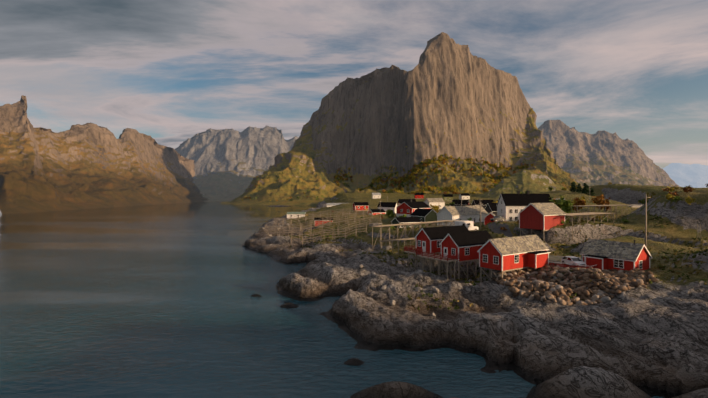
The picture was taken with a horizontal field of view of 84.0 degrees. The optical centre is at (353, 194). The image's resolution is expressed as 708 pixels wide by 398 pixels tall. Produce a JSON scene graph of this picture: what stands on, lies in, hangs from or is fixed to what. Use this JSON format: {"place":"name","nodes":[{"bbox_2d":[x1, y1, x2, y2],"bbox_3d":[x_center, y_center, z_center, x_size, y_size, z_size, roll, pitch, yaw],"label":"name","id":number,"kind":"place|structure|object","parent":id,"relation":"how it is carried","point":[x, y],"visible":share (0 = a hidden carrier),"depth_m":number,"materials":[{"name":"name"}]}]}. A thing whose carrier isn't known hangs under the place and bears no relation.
{"place":"outdoors","nodes":[
{"label":"outdoors","id":0,"kind":"place"},
{"bbox_2d":[0,95,208,213],"bbox_3d":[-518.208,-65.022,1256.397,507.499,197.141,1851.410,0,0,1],"label":"mountain","id":1,"kind":"structure","parent":0,"point":[90,165],"depth_m":638.61,"materials":[{"name":"brown stone"}]},
{"bbox_2d":[175,125,298,201],"bbox_3d":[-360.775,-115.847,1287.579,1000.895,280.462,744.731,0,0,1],"label":"massif","id":2,"kind":"structure","parent":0,"point":[229,164],"depth_m":1364.32,"materials":[{"name":"grey stone"}]},
{"bbox_2d":[0,202,663,397],"bbox_3d":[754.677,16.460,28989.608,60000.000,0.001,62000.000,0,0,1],"label":"sea","id":3,"kind":"structure","parent":0,"point":[151,301],"depth_m":50.61,"materials":[{"name":"liquid"}]},
{"bbox_2d":[0,0,707,167],"label":"sky","id":4,"kind":"structure","parent":0,"point":[171,72],"materials":[{"name":"blue"}]},
{"bbox_2d":[220,32,582,205],"bbox_3d":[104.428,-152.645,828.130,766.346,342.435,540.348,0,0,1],"label":"mountain","id":5,"kind":"structure","parent":0,"point":[448,95],"depth_m":795.79,"materials":[{"name":"grey stone"}]},
{"bbox_2d":[242,184,707,397],"bbox_3d":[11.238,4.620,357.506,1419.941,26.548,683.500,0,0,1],"label":"terrain","id":6,"kind":"structure","parent":0,"point":[649,341],"depth_m":49.73,"materials":[{"name":"grey stone"}]},
{"bbox_2d":[287,212,305,218],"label":"house","id":7,"kind":"structure","parent":6,"relation":"on","point":[293,214],"depth_m":231.12,"materials":[{"name":"white wood"}]},
{"bbox_2d":[265,208,381,245],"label":"fish drying racks","id":8,"kind":"object","parent":6,"relation":"on","point":[318,224],"visible":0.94,"depth_m":147.20,"materials":[{"name":"brown wood"}]},
{"bbox_2d":[314,218,332,225],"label":"cabin","id":9,"kind":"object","parent":6,"relation":"on","point":[316,219],"depth_m":166.51,"materials":[{"name":"red wood"}]},
{"bbox_2d":[326,203,341,206],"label":"house","id":10,"kind":"structure","parent":6,"relation":"on","point":[330,204],"depth_m":377.61,"materials":[{"name":"white"}]},
{"bbox_2d":[352,202,368,210],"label":"house","id":11,"kind":"structure","parent":6,"relation":"on","point":[359,206],"depth_m":228.81,"materials":[{"name":"red wood"}]},
{"bbox_2d":[369,223,381,225],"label":"utility shed","id":12,"kind":"structure","parent":6,"relation":"on","point":[375,224],"depth_m":131.08,"materials":[{"name":"grey"}]},
{"bbox_2d":[371,193,380,198],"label":"house","id":13,"kind":"structure","parent":6,"relation":"on","point":[376,195],"depth_m":476.76,"materials":[{"name":"white wood"}]},
{"bbox_2d":[367,209,385,214],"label":"house","id":14,"kind":"structure","parent":6,"relation":"on","point":[377,211],"depth_m":197.00,"materials":[{"name":"wood"}]},
{"bbox_2d":[378,202,397,213],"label":"house","id":15,"kind":"structure","parent":6,"relation":"on","point":[385,206],"depth_m":205.14,"materials":[{"name":"white wood"}]},
{"bbox_2d":[391,217,421,227],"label":"house","id":16,"kind":"structure","parent":6,"relation":"on","point":[399,220],"depth_m":123.39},
{"bbox_2d":[398,199,415,205],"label":"house","id":17,"kind":"structure","parent":6,"relation":"on","point":[400,201],"depth_m":242.33,"materials":[{"name":"black"}]},
{"bbox_2d":[396,199,430,215],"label":"red house","id":18,"kind":"structure","parent":6,"relation":"on","point":[410,207],"depth_m":155.99,"materials":[{"name":"red wood"}]},
{"bbox_2d":[414,193,423,198],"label":"house","id":19,"kind":"structure","parent":6,"relation":"on","point":[418,195],"depth_m":474.12,"materials":[{"name":"red wood"}]},
{"bbox_2d":[410,208,436,224],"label":"green house","id":20,"kind":"structure","parent":6,"relation":"on","point":[425,215],"depth_m":137.46,"materials":[{"name":"green wood"}]},
{"bbox_2d":[404,245,459,279],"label":"deck","id":21,"kind":"structure","parent":6,"relation":"on","point":[425,254],"depth_m":68.37,"materials":[{"name":"brown"}]},
{"bbox_2d":[424,198,444,208],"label":"house","id":22,"kind":"structure","parent":6,"relation":"on","point":[440,202],"depth_m":257.43,"materials":[{"name":"white wood"}]},
{"bbox_2d":[262,224,610,319],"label":"shore boulders","id":23,"kind":"object","parent":6,"relation":"on","point":[602,299],"visible":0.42,"depth_m":58.41,"materials":[{"name":"grey stone"}]},
{"bbox_2d":[414,225,469,270],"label":"cabin","id":24,"kind":"object","parent":6,"relation":"on","point":[429,239],"visible":0.46,"depth_m":74.90,"materials":[{"name":"red wood"}]},
{"bbox_2d":[442,194,452,200],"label":"house","id":25,"kind":"structure","parent":6,"relation":"on","point":[447,197],"depth_m":423.53,"materials":[{"name":"green"}]},
{"bbox_2d":[452,200,469,203],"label":"house","id":26,"kind":"structure","parent":6,"relation":"on","point":[463,201],"depth_m":229.51,"materials":[{"name":"black"}]},
{"bbox_2d":[450,204,473,205],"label":"dark house","id":27,"kind":"structure","parent":6,"relation":"on","point":[462,204],"depth_m":156.56,"materials":[{"name":"black"}]},
{"bbox_2d":[436,205,488,225],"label":"house","id":28,"kind":"structure","parent":6,"relation":"on","point":[456,212],"depth_m":131.84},
{"bbox_2d":[459,193,469,199],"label":"house","id":29,"kind":"structure","parent":6,"relation":"on","point":[465,196],"depth_m":449.37,"materials":[{"name":"white wood"}]},
{"bbox_2d":[439,230,492,279],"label":"cabin","id":30,"kind":"object","parent":6,"relation":"on","point":[466,246],"visible":0.71,"depth_m":67.74,"materials":[{"name":"red wood"}]},
{"bbox_2d":[454,220,478,230],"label":"camper van","id":31,"kind":"object","parent":6,"relation":"on","point":[469,225],"visible":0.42,"depth_m":104.44,"materials":[{"name":"white metal"}]},
{"bbox_2d":[472,200,493,208],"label":"house","id":32,"kind":"structure","parent":6,"relation":"on","point":[483,203],"depth_m":210.60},
{"bbox_2d":[483,212,495,224],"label":"red shed","id":33,"kind":"structure","parent":6,"relation":"on","point":[488,217],"depth_m":121.85,"materials":[{"name":"red wood"}]},
{"bbox_2d":[485,203,496,215],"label":"dark house","id":34,"kind":"structure","parent":6,"relation":"on","point":[490,207],"depth_m":148.83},
{"bbox_2d":[281,214,707,309],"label":"grass tufts","id":35,"kind":"object","parent":6,"relation":"on","point":[695,253],"visible":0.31,"depth_m":73.52,"materials":[{"name":"plant"}]},
{"bbox_2d":[371,205,632,254],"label":"fish drying racks","id":36,"kind":"object","parent":6,"relation":"on","point":[571,214],"visible":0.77,"depth_m":99.59,"materials":[{"name":"brown wood"}]},
{"bbox_2d":[477,235,550,282],"bbox_3d":[26.916,10.820,64.516,12.610,7.626,6.300,0,0,-33],"label":"cabin","id":37,"kind":"object","parent":6,"relation":"on","point":[502,255],"visible":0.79,"depth_m":62.67,"materials":[{"name":"red wood"}]},
{"bbox_2d":[379,190,650,247],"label":"utility poles","id":38,"kind":"object","parent":6,"relation":"on","point":[645,197],"visible":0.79,"depth_m":66.64,"materials":[{"name":"brown wood"}]},
{"bbox_2d":[325,181,707,236],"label":"village trees","id":39,"kind":"object","parent":6,"relation":"on","point":[564,204],"depth_m":131.47,"materials":[{"name":"green plant"}]},
{"bbox_2d":[496,191,552,221],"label":"white house","id":40,"kind":"structure","parent":6,"relation":"on","point":[510,207],"depth_m":124.95,"materials":[{"name":"white wood"}]},
{"bbox_2d":[518,203,565,240],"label":"red barn","id":41,"kind":"structure","parent":6,"relation":"on","point":[540,216],"depth_m":89.95,"materials":[{"name":"red wood"}]},
{"bbox_2d":[549,255,581,267],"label":"parking gravel","id":42,"kind":"structure","parent":6,"relation":"on","point":[553,258],"depth_m":70.46,"materials":[{"name":"grey gravel"}]},
{"bbox_2d":[549,261,596,268],"bbox_3d":[34.710,11.848,62.413,12.312,1.825,5.092,0,0,15],"label":"parking fence","id":43,"kind":"object","parent":6,"relation":"on","point":[554,264],"visible":0.17,"depth_m":62.30,"materials":[{"name":"brown"}]},
{"bbox_2d":[561,256,585,266],"bbox_3d":[36.023,11.021,64.515,1.774,1.501,4.130,0,0,-8],"label":"white suv","id":44,"kind":"object","parent":6,"relation":"on","point":[570,260],"visible":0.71,"depth_m":64.09,"materials":[{"name":"white metal"}]},
{"bbox_2d":[491,263,657,304],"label":"riprap boulders","id":45,"kind":"object","parent":6,"relation":"on","point":[618,280],"visible":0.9,"depth_m":54.17,"materials":[{"name":"grey stone"}]},
{"bbox_2d":[580,239,651,270],"bbox_3d":[40.767,9.547,62.049,6.602,5.267,8.210,0,0,-30],"label":"cabin","id":46,"kind":"object","parent":6,"relation":"on","point":[606,254],"visible":0.9,"depth_m":60.56,"materials":[{"name":"red"}]},
{"bbox_2d":[476,170,568,198],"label":"hill","id":47,"kind":"structure","parent":0,"point":[522,181],"depth_m":516.32,"materials":[{"name":"green plant"}]},
{"bbox_2d":[242,131,569,200],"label":"birch","id":48,"kind":"object","parent":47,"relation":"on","point":[412,177],"depth_m":724.51,"materials":[{"name":"plant"}]},
{"bbox_2d":[483,221,704,248],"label":"road","id":49,"kind":"structure","parent":0,"point":[507,232],"depth_m":101.63,"materials":[{"name":"grey asphalt"}]},
{"bbox_2d":[490,216,505,221],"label":"car","id":50,"kind":"object","parent":49,"relation":"on","point":[498,218],"visible":0.96,"depth_m":114.61,"materials":[{"name":"grey metal"}]},
{"bbox_2d":[538,120,680,186],"bbox_3d":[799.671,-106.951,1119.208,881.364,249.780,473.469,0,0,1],"label":"range","id":51,"kind":"structure","parent":0,"point":[603,157],"depth_m":1153.06,"materials":[{"name":"grey stone"}]},
{"bbox_2d":[662,163,707,187],"bbox_3d":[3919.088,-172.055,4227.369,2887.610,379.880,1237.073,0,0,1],"label":"distant mountain","id":52,"kind":"structure","parent":0,"point":[687,175],"depth_m":4250.73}
]}

